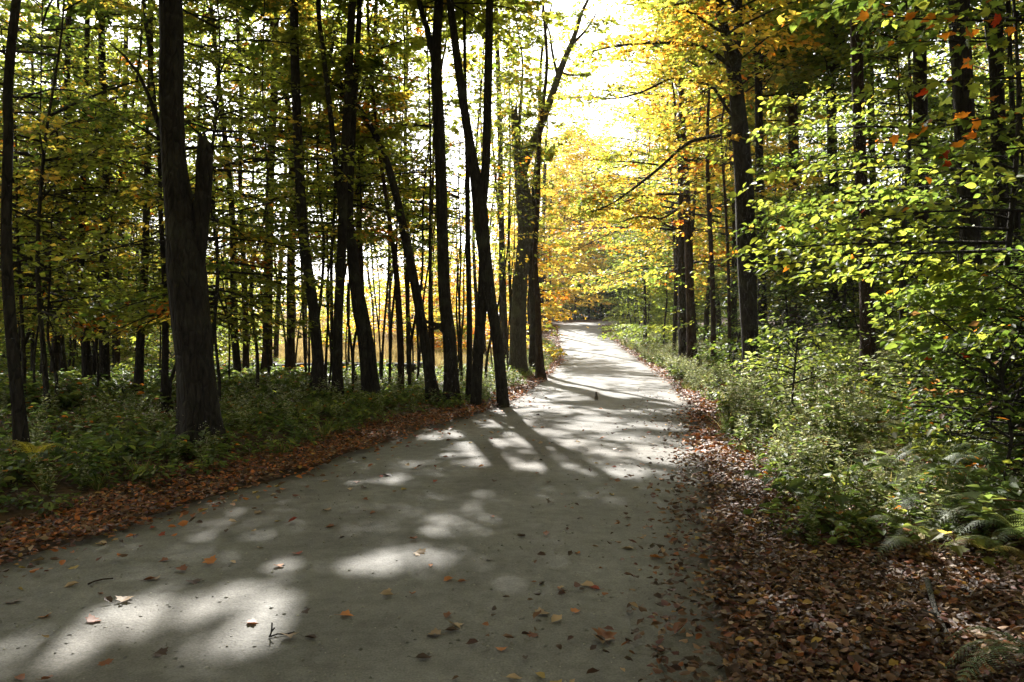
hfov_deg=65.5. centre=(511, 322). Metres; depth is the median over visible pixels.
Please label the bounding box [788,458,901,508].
leafy plant
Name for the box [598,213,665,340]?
young tree
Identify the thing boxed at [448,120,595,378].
young tree
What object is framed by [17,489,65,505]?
bramble
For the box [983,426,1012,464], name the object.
aster plant
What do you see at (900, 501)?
plant
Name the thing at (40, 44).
tree
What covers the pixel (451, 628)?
fallen leaf
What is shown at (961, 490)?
bramble
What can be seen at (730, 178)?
tree
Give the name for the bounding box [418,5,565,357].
tree
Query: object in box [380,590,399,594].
fallen leaf
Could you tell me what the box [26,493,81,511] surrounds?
bramble
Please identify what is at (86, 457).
leafy plant
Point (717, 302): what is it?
tree
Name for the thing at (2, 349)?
shrub
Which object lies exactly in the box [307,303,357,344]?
shrub
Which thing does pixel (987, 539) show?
fern
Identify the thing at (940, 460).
fern
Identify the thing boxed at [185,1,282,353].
tree
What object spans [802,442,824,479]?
aster plant
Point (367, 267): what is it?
young tree
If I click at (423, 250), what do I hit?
young tree
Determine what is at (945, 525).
plant
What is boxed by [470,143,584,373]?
young tree
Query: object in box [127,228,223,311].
young tree
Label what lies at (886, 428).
fern
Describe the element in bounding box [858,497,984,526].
bramble
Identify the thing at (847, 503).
plant
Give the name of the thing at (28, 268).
young tree
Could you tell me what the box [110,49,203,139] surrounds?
tree
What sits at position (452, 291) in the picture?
young tree
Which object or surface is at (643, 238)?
tree
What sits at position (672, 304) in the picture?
young tree
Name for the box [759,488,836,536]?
bramble
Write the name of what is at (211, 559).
fallen leaf
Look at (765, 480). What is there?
maple seedling
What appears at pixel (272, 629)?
twig
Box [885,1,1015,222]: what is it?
tree
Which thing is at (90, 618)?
fallen leaf
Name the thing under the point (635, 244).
tree
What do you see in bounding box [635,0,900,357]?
tree
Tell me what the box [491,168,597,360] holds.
young tree
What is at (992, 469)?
bramble
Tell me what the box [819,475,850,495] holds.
bramble
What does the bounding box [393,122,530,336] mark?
young tree
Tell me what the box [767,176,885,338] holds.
young tree
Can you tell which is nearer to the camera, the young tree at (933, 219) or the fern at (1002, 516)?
the fern at (1002, 516)
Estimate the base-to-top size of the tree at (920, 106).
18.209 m
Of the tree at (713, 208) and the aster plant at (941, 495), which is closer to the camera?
the aster plant at (941, 495)
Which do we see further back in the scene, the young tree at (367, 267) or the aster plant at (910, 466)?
the young tree at (367, 267)
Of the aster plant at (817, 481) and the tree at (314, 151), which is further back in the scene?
the tree at (314, 151)
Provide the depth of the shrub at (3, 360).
22.76 m
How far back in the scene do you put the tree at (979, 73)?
29.12 m
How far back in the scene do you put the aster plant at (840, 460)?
7.83 m
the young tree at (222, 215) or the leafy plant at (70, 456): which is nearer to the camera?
the leafy plant at (70, 456)
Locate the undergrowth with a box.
[0,326,1017,477]
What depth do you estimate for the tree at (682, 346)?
31.85 m
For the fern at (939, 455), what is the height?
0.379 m
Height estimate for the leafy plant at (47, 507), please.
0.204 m
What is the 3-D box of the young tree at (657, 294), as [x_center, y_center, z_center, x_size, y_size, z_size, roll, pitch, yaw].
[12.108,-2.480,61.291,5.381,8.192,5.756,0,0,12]
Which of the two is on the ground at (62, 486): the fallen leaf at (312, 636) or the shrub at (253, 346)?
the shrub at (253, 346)
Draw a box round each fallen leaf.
[13,673,24,679]
[30,557,47,561]
[39,675,52,679]
[64,578,84,586]
[85,613,101,622]
[98,658,112,665]
[104,596,112,602]
[116,596,132,601]
[151,647,167,656]
[176,564,188,570]
[186,578,200,584]
[202,554,216,563]
[247,618,255,622]
[282,632,298,637]
[301,634,316,637]
[336,609,352,615]
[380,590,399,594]
[412,548,425,555]
[412,653,431,657]
[428,627,440,634]
[444,576,454,580]
[445,626,457,630]
[448,620,462,627]
[503,673,521,678]
[527,631,537,637]
[532,669,544,677]
[535,607,548,613]
[548,614,561,623]
[570,608,579,612]
[581,581,593,585]
[591,627,617,643]
[593,634,611,643]
[672,618,687,635]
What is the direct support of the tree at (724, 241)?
on the ground at (62, 486)
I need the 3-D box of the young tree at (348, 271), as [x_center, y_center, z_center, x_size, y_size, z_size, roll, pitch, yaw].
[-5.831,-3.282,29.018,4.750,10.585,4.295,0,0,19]
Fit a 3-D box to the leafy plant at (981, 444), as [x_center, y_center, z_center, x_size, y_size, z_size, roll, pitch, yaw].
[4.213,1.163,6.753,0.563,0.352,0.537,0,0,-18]
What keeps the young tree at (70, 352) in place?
on the ground at (62, 486)
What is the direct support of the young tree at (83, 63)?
on the ground at (62, 486)
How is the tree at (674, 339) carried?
on the ground at (62, 486)
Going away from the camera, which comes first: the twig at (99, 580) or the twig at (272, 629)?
the twig at (272, 629)
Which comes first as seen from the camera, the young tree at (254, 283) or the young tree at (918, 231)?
the young tree at (918, 231)
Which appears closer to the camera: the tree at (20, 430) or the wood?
the tree at (20, 430)
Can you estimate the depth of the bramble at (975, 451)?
6.79 m
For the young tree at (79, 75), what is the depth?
21.09 m
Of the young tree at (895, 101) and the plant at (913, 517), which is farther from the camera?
the young tree at (895, 101)
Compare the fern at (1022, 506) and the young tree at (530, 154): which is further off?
the young tree at (530, 154)
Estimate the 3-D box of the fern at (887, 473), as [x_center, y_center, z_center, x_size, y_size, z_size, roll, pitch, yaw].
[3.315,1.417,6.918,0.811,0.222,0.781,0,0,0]
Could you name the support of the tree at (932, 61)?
on the ground at (62, 486)
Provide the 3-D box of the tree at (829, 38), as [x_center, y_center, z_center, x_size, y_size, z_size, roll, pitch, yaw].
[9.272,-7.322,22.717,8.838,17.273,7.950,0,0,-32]
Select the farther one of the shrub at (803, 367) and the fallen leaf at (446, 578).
the shrub at (803, 367)
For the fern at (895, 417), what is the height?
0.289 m
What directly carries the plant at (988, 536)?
on the ground at (62, 486)
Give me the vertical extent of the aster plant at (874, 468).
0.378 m
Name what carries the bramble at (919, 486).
on the ground at (62, 486)
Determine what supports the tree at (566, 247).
on the ground at (62, 486)
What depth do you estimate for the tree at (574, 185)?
89.62 m
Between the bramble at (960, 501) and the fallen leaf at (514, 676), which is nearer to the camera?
the fallen leaf at (514, 676)
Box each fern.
[2,440,65,471]
[125,431,199,452]
[827,432,919,462]
[851,414,921,440]
[854,470,925,500]
[856,503,1021,574]
[857,439,938,468]
[861,455,954,483]
[861,455,972,479]
[880,469,1023,525]
[881,409,939,428]
[889,467,1023,536]
[890,436,995,466]
[892,439,972,466]
[901,456,1011,488]
[923,493,1023,540]
[923,531,1023,564]
[929,445,1023,487]
[934,626,1023,681]
[938,509,1023,555]
[939,430,1015,470]
[942,429,1019,460]
[955,485,1023,542]
[965,444,1023,473]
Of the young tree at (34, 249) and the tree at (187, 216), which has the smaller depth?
the tree at (187, 216)
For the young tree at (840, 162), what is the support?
on the ground at (62, 486)
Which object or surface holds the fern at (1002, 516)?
on the ground at (62, 486)
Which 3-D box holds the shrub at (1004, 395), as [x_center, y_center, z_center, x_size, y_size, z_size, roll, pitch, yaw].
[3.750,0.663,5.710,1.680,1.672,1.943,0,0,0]
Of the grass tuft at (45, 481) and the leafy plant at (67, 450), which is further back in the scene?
the leafy plant at (67, 450)
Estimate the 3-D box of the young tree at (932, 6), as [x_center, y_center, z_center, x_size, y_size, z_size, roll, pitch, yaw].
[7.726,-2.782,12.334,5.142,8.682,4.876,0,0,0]
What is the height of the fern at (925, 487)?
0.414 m
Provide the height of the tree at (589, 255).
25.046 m
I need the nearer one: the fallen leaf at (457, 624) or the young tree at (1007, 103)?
the fallen leaf at (457, 624)
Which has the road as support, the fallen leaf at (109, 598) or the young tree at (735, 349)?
the fallen leaf at (109, 598)
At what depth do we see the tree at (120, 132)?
41.02 m
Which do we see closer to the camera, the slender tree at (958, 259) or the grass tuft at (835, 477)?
the grass tuft at (835, 477)
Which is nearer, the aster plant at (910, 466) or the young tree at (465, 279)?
the aster plant at (910, 466)
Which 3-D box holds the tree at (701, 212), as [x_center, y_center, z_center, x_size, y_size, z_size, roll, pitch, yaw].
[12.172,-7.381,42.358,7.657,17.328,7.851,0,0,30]
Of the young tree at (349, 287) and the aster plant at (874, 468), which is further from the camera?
the young tree at (349, 287)
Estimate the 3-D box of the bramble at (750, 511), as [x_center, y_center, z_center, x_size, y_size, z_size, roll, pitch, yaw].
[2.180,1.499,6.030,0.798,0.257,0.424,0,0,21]
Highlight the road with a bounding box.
[0,321,726,681]
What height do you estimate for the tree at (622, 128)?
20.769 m
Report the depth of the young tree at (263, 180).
20.16 m
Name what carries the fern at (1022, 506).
on the ground at (62, 486)
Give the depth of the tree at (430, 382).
17.30 m
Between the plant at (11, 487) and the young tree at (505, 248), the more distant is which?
the young tree at (505, 248)
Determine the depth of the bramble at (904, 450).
7.91 m
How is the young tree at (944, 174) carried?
on the ground at (62, 486)
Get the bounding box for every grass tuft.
[21,470,64,491]
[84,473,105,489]
[125,458,157,478]
[817,460,861,493]
[854,467,904,496]
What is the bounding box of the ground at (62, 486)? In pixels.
[0,314,1023,681]
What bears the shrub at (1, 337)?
on the ground at (62, 486)
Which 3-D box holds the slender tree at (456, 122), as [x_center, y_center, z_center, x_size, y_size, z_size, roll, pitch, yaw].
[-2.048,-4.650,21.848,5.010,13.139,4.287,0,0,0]
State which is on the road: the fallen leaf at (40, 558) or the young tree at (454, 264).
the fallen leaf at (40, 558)
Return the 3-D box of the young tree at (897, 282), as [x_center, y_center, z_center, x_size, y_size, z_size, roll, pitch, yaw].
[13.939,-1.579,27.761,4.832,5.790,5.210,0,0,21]
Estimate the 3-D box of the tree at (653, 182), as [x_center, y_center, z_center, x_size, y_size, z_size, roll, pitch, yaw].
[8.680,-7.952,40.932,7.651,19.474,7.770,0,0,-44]
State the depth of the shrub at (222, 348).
41.06 m
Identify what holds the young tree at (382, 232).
on the ground at (62, 486)
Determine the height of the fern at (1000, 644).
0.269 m
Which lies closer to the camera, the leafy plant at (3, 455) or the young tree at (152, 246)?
the leafy plant at (3, 455)
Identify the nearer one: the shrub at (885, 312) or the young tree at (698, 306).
the shrub at (885, 312)
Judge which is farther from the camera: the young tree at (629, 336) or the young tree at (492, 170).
the young tree at (629, 336)
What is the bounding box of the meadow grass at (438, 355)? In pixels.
[110,315,492,370]
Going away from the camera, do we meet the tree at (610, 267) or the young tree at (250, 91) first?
the young tree at (250, 91)
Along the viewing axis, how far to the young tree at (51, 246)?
14.32 m
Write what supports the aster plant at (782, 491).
on the ground at (62, 486)
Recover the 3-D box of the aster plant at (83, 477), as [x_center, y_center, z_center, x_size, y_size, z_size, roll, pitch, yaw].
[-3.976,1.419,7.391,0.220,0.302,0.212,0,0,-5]
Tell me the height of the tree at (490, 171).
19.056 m
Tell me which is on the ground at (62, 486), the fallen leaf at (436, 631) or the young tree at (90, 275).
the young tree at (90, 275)
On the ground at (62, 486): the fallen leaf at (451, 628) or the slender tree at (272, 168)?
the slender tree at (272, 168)
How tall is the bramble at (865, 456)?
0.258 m
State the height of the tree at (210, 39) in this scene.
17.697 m
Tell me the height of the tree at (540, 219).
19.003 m
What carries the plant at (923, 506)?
on the ground at (62, 486)
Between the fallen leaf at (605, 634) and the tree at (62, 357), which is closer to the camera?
the fallen leaf at (605, 634)
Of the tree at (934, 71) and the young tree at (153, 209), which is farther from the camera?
the young tree at (153, 209)
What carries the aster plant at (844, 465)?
on the ground at (62, 486)
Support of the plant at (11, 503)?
on the ground at (62, 486)
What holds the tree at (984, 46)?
on the ground at (62, 486)
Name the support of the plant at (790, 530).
on the ground at (62, 486)
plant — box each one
[0,447,50,479]
[0,452,44,482]
[0,458,16,476]
[0,476,15,486]
[0,493,41,509]
[0,495,8,512]
[2,477,28,488]
[3,487,43,509]
[5,443,74,480]
[16,464,71,481]
[23,497,72,517]
[28,452,58,496]
[39,494,95,509]
[49,449,116,477]
[53,447,117,484]
[64,463,109,487]
[71,452,120,479]
[73,458,90,490]
[73,468,118,489]
[112,467,142,483]
[131,462,176,487]
[141,463,180,478]
[142,469,176,482]
[761,519,816,536]
[762,471,819,502]
[769,466,788,495]
[770,506,796,524]
[774,445,800,483]
[777,527,810,543]
[778,523,827,541]
[780,436,798,475]
[782,447,831,507]
[783,431,818,460]
[784,443,828,499]
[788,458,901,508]
[790,444,813,479]
[793,423,818,477]
[796,493,821,544]
[800,458,835,503]
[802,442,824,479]
[806,432,832,472]
[809,456,850,513]
[821,492,909,510]
[827,517,905,548]
[829,435,855,478]
[835,454,861,488]
[835,464,879,527]
[836,468,852,493]
[844,456,875,494]
[846,531,911,554]
[851,471,881,533]
[854,522,898,539]
[857,457,889,506]
[864,499,929,524]
[865,437,888,475]
[867,454,882,479]
[874,463,893,494]
[874,489,912,547]
[874,489,926,506]
[883,444,932,504]
[895,497,961,515]
[900,450,923,486]
[902,472,965,539]
[903,483,962,513]
[904,435,929,466]
[908,419,937,480]
[915,475,956,487]
[927,517,1017,548]
[928,472,959,529]
[930,515,1023,554]
[941,455,964,487]
[943,522,979,537]
[948,423,1000,478]
[960,493,1021,531]
[964,496,1019,529]
[964,524,1023,549]
[971,496,1022,527]
[975,442,1023,457]
[977,424,1016,473]
[978,499,1019,529]
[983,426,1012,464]
[983,516,1016,536]
[1001,446,1023,492]
[1007,459,1023,515]
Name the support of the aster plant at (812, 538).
on the ground at (62, 486)
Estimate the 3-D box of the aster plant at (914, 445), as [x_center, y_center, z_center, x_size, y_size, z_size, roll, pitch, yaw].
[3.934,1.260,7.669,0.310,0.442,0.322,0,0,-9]
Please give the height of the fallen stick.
0.090 m
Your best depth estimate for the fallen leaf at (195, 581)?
4.86 m
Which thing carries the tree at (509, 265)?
on the ground at (62, 486)
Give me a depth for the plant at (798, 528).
5.86 m
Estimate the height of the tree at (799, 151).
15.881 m
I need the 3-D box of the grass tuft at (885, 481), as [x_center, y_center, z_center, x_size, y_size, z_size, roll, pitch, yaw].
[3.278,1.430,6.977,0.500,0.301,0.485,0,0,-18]
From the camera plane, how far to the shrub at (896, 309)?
17.23 m
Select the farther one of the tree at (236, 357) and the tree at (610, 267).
the tree at (610, 267)
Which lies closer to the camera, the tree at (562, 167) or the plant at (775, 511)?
the plant at (775, 511)
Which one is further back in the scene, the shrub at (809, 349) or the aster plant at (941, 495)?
the shrub at (809, 349)
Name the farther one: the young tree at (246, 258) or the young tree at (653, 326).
the young tree at (246, 258)
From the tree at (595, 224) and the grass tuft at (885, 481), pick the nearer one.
the grass tuft at (885, 481)
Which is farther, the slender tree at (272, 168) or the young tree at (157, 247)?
the young tree at (157, 247)
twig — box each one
[88,578,112,584]
[268,623,293,636]
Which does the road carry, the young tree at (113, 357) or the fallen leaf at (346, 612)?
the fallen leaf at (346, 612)
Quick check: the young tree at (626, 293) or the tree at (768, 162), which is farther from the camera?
the young tree at (626, 293)
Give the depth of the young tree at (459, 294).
21.41 m
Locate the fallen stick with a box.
[921,578,949,635]
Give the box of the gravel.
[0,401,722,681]
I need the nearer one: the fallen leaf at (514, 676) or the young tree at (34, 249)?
the fallen leaf at (514, 676)
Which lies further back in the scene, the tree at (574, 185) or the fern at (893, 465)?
the tree at (574, 185)
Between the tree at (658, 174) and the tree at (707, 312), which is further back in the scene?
the tree at (658, 174)
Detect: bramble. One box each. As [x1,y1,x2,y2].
[0,449,35,463]
[0,451,111,488]
[0,458,28,473]
[1,457,60,481]
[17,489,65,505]
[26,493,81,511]
[109,465,162,477]
[743,502,857,525]
[745,471,790,484]
[748,475,838,503]
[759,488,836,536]
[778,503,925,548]
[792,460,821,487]
[797,502,851,526]
[800,500,865,546]
[802,501,848,510]
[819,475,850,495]
[831,484,939,509]
[833,451,905,478]
[838,466,909,479]
[838,469,947,512]
[841,452,911,477]
[850,464,905,478]
[857,504,988,528]
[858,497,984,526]
[883,501,956,534]
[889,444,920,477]
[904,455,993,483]
[922,463,1023,508]
[927,466,996,484]
[939,496,1019,514]
[943,489,1015,518]
[960,491,1023,539]
[964,488,1023,536]
[966,447,996,466]
[968,465,1015,474]
[982,424,1023,439]
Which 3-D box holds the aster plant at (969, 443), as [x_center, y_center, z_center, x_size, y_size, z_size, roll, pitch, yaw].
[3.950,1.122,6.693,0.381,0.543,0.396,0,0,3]
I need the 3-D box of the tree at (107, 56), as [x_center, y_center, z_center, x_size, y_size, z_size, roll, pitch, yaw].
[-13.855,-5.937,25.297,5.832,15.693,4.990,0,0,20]
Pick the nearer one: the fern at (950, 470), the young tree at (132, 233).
the fern at (950, 470)
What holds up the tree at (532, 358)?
on the ground at (62, 486)
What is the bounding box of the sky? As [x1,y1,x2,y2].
[0,0,1023,313]
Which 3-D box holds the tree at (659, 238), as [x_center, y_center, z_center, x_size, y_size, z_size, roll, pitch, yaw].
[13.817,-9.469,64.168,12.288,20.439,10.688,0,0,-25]
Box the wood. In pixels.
[77,204,913,319]
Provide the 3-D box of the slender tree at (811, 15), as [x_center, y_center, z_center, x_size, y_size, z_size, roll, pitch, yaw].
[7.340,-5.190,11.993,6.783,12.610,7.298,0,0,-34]
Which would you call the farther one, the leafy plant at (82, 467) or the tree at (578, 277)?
the tree at (578, 277)
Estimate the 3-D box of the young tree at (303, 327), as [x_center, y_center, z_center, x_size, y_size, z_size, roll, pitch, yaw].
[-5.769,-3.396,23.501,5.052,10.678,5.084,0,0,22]
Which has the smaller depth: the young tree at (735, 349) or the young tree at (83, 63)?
the young tree at (83, 63)
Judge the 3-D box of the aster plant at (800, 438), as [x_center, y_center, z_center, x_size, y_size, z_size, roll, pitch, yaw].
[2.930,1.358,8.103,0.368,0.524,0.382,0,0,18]
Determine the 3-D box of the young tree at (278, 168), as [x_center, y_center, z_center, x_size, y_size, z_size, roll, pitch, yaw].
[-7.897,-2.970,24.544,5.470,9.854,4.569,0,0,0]
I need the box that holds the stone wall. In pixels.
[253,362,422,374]
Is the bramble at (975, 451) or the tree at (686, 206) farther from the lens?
the tree at (686, 206)
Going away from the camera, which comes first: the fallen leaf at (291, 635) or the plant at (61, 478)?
the fallen leaf at (291, 635)
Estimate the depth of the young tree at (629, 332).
54.39 m
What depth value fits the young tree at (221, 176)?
25.62 m
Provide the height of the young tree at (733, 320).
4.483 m
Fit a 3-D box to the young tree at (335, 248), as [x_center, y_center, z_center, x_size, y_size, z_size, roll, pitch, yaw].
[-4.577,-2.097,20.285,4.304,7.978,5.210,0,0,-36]
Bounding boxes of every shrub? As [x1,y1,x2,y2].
[0,311,79,368]
[0,318,49,363]
[0,331,50,372]
[27,330,78,355]
[38,334,80,354]
[39,325,134,366]
[91,329,157,351]
[110,333,224,379]
[111,323,172,363]
[125,325,173,353]
[169,310,232,364]
[208,278,229,347]
[217,308,261,349]
[217,321,284,363]
[217,325,254,356]
[219,322,261,354]
[229,286,296,348]
[283,297,307,320]
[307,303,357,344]
[307,308,343,330]
[322,313,375,344]
[403,298,440,341]
[403,318,442,347]
[434,319,473,353]
[730,294,873,433]
[749,343,859,419]
[778,307,859,384]
[838,305,1017,424]
[854,268,1023,445]
[875,300,913,355]
[875,326,1023,487]
[878,301,936,368]
[879,288,934,353]
[882,300,1023,501]
[884,265,1023,485]
[890,273,946,373]
[892,299,1023,404]
[901,286,1021,358]
[910,350,1023,453]
[914,301,1017,395]
[924,310,1023,417]
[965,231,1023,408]
[977,278,1023,384]
[982,247,1023,463]
[986,270,1023,428]
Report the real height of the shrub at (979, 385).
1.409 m
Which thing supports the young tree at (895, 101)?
on the ground at (62, 486)
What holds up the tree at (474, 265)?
on the ground at (62, 486)
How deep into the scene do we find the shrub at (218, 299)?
42.62 m
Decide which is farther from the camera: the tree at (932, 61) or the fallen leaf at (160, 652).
the tree at (932, 61)
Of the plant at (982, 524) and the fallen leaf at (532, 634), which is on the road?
the fallen leaf at (532, 634)
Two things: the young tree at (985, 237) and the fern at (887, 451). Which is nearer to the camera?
the fern at (887, 451)
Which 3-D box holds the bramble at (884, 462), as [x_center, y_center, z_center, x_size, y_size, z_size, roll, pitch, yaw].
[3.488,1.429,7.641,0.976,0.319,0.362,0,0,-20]
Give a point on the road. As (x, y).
(190, 629)
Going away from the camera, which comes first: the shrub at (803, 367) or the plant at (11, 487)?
the plant at (11, 487)
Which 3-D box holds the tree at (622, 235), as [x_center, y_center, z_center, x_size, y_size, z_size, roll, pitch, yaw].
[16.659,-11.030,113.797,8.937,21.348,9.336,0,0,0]
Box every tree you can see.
[0,0,33,464]
[0,0,73,340]
[0,0,158,362]
[0,0,158,371]
[0,0,158,382]
[0,0,211,418]
[0,2,57,331]
[0,16,120,370]
[0,23,139,392]
[0,38,139,344]
[0,45,31,106]
[0,57,216,386]
[0,73,154,363]
[0,78,157,360]
[0,85,162,411]
[0,99,150,373]
[0,106,125,350]
[0,111,129,338]
[0,175,99,330]
[0,185,66,283]
[2,0,112,375]
[2,0,189,357]
[2,0,195,380]
[2,29,215,339]
[4,0,78,150]
[14,0,211,376]
[14,66,117,369]
[15,0,231,451]
[21,177,160,366]
[26,93,193,367]
[28,40,365,400]
[32,92,330,411]
[43,0,160,381]
[50,223,138,345]
[52,1,203,371]
[56,141,222,336]
[59,0,236,393]
[63,0,354,351]
[71,148,215,332]
[72,156,242,375]
[75,158,161,344]
[77,165,158,355]
[89,76,157,354]
[96,145,330,378]
[109,45,229,323]
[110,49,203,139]
[110,207,164,322]
[110,215,154,357]
[113,0,289,371]
[117,176,259,330]
[123,0,168,414]
[124,207,171,331]
[125,141,279,329]
[125,161,237,320]
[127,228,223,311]
[130,135,194,291]
[131,0,269,144]
[135,0,332,376]
[135,186,227,341]
[146,0,380,396]
[153,2,258,171]
[157,24,275,347]
[158,227,274,351]
[164,58,334,369]
[183,3,355,359]
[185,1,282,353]
[188,134,285,349]
[195,0,419,392]
[195,102,314,350]
[207,0,434,389]
[207,5,328,367]
[208,164,313,361]
[208,204,280,325]
[210,0,406,399]
[213,12,288,369]
[215,50,370,371]
[216,160,347,320]
[220,180,286,315]
[221,0,329,371]
[224,0,353,357]
[224,187,286,340]
[225,0,361,372]
[229,1,367,372]
[231,0,432,397]
[234,24,453,392]
[237,0,512,389]
[238,85,415,380]
[249,49,445,255]
[254,100,364,362]
[264,24,430,384]
[268,0,419,363]
[270,24,441,403]
[271,0,449,392]
[274,103,412,370]
[277,5,400,277]
[277,139,404,276]
[282,160,390,360]
[284,111,436,361]
[300,28,454,373]
[303,5,476,382]
[307,69,420,338]
[310,148,421,361]
[322,0,523,407]
[325,48,500,374]
[334,211,401,333]
[336,72,516,380]
[337,1,495,389]
[338,0,543,368]
[343,155,439,349]
[346,7,451,359]
[347,0,380,397]
[354,12,451,381]
[356,0,569,403]
[358,0,524,351]
[358,10,531,387]
[364,41,470,376]
[369,262,437,326]
[371,84,546,380]
[372,199,455,338]
[377,179,464,334]
[385,31,498,294]
[391,128,533,363]
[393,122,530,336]
[394,192,489,343]
[395,33,562,360]
[402,34,546,374]
[403,262,460,321]
[410,0,505,399]
[412,213,476,335]
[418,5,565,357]
[418,15,561,345]
[420,35,556,354]
[425,1,549,358]
[426,245,477,320]
[432,35,517,265]
[446,73,558,324]
[447,60,565,368]
[448,29,555,262]
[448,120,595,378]
[450,246,498,322]
[451,233,571,354]
[461,216,570,348]
[462,1,652,379]
[463,264,508,328]
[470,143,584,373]
[471,186,543,334]
[476,123,596,314]
[477,4,610,369]
[477,112,599,331]
[478,38,629,323]
[482,0,621,372]
[489,83,588,325]
[490,168,561,303]
[491,63,584,350]
[491,66,561,275]
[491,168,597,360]
[492,83,591,323]
[496,7,603,259]
[505,129,592,307]
[507,122,602,317]
[512,134,570,308]
[512,167,593,318]
[540,103,607,321]
[541,145,585,315]
[545,0,849,286]
[545,114,623,320]
[545,159,608,319]
[548,156,604,318]
[549,49,727,340]
[551,0,830,381]
[555,123,623,318]
[555,215,609,318]
[563,73,672,324]
[571,35,779,336]
[576,150,627,318]
[579,130,635,309]
[579,149,627,318]
[582,0,763,363]
[584,3,753,368]
[587,228,653,330]
[589,76,726,261]
[593,0,727,342]
[596,172,659,316]
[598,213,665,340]
[598,251,664,336]
[602,173,641,312]
[602,243,646,330]
[606,71,704,289]
[608,129,715,286]
[608,234,673,340]
[610,260,673,344]
[611,7,772,355]
[613,101,724,295]
[614,207,667,334]
[615,2,844,356]
[615,32,843,380]
[615,264,672,333]
[616,285,664,329]
[618,177,709,347]
[621,223,669,323]
[626,0,778,342]
[627,148,725,346]
[632,12,807,349]
[634,241,700,325]
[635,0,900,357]
[635,214,704,333]
[648,0,816,366]
[649,1,876,289]
[652,169,726,340]
[653,195,843,376]
[655,255,723,325]
[660,253,726,327]
[662,86,818,272]
[662,235,727,332]
[666,4,904,344]
[668,11,779,294]
[678,0,946,339]
[680,258,818,371]
[686,68,801,276]
[686,212,789,346]
[691,192,782,342]
[692,9,840,293]
[695,86,727,319]
[697,70,823,297]
[697,81,785,293]
[702,156,854,364]
[712,155,883,360]
[718,70,813,296]
[721,0,1023,422]
[728,0,898,334]
[730,0,1020,372]
[730,166,840,342]
[737,186,828,333]
[745,172,927,367]
[755,36,902,363]
[763,150,844,338]
[766,202,899,353]
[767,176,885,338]
[770,136,826,301]
[770,182,956,355]
[771,267,858,341]
[774,1,930,342]
[781,0,1023,334]
[781,79,886,317]
[789,0,1021,307]
[793,0,1023,373]
[802,110,853,251]
[804,70,909,293]
[814,64,993,350]
[821,35,929,275]
[825,96,904,264]
[835,0,1023,340]
[848,205,992,338]
[848,212,993,321]
[850,1,878,380]
[859,174,950,340]
[868,0,929,10]
[869,167,1023,358]
[877,50,951,276]
[883,2,1023,263]
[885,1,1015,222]
[885,95,1023,287]
[891,6,1023,282]
[901,39,1015,218]
[902,96,1023,258]
[911,150,1023,304]
[931,181,1019,290]
[932,119,1023,332]
[941,25,1018,192]
[948,0,984,332]
[948,0,1023,233]
[957,253,965,396]
[973,2,1023,237]
[974,2,1023,134]
[977,12,1023,292]
[979,36,1022,146]
[987,0,1013,316]
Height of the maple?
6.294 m
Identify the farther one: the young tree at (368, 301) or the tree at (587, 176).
the tree at (587, 176)
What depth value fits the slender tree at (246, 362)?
24.94 m
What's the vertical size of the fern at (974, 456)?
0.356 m
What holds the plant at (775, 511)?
on the ground at (62, 486)
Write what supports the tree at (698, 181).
on the ground at (62, 486)
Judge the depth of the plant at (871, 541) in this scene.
5.57 m
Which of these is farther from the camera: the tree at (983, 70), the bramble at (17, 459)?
the tree at (983, 70)
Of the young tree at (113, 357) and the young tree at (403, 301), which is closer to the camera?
the young tree at (113, 357)
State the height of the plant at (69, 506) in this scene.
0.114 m
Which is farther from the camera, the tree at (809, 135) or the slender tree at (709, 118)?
the tree at (809, 135)
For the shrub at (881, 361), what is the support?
on the ground at (62, 486)
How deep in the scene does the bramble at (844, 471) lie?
6.22 m
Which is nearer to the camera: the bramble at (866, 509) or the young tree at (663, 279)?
the bramble at (866, 509)
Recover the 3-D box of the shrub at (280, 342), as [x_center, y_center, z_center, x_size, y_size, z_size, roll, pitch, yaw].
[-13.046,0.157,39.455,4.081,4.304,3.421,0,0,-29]
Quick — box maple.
[830,0,1023,389]
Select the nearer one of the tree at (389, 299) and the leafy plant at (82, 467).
the leafy plant at (82, 467)
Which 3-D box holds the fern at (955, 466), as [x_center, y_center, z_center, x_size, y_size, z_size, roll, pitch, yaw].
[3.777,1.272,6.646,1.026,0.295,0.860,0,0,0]
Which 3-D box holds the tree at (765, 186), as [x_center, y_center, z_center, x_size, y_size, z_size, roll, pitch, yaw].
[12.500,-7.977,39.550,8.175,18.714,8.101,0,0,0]
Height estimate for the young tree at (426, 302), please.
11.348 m
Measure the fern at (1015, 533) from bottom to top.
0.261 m
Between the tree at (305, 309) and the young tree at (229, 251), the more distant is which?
the tree at (305, 309)
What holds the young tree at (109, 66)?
on the ground at (62, 486)
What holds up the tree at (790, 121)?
on the ground at (62, 486)
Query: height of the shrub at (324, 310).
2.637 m
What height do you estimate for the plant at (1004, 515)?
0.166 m
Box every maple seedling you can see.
[743,463,802,495]
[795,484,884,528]
[918,527,996,567]
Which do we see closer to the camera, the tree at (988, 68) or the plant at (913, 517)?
the plant at (913, 517)
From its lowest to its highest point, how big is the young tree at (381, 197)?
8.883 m
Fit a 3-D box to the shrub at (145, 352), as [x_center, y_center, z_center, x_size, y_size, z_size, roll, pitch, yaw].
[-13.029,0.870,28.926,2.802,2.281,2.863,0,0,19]
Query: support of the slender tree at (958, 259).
on the ground at (62, 486)
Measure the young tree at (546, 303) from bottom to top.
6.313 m
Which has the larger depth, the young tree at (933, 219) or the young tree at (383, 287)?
the young tree at (383, 287)

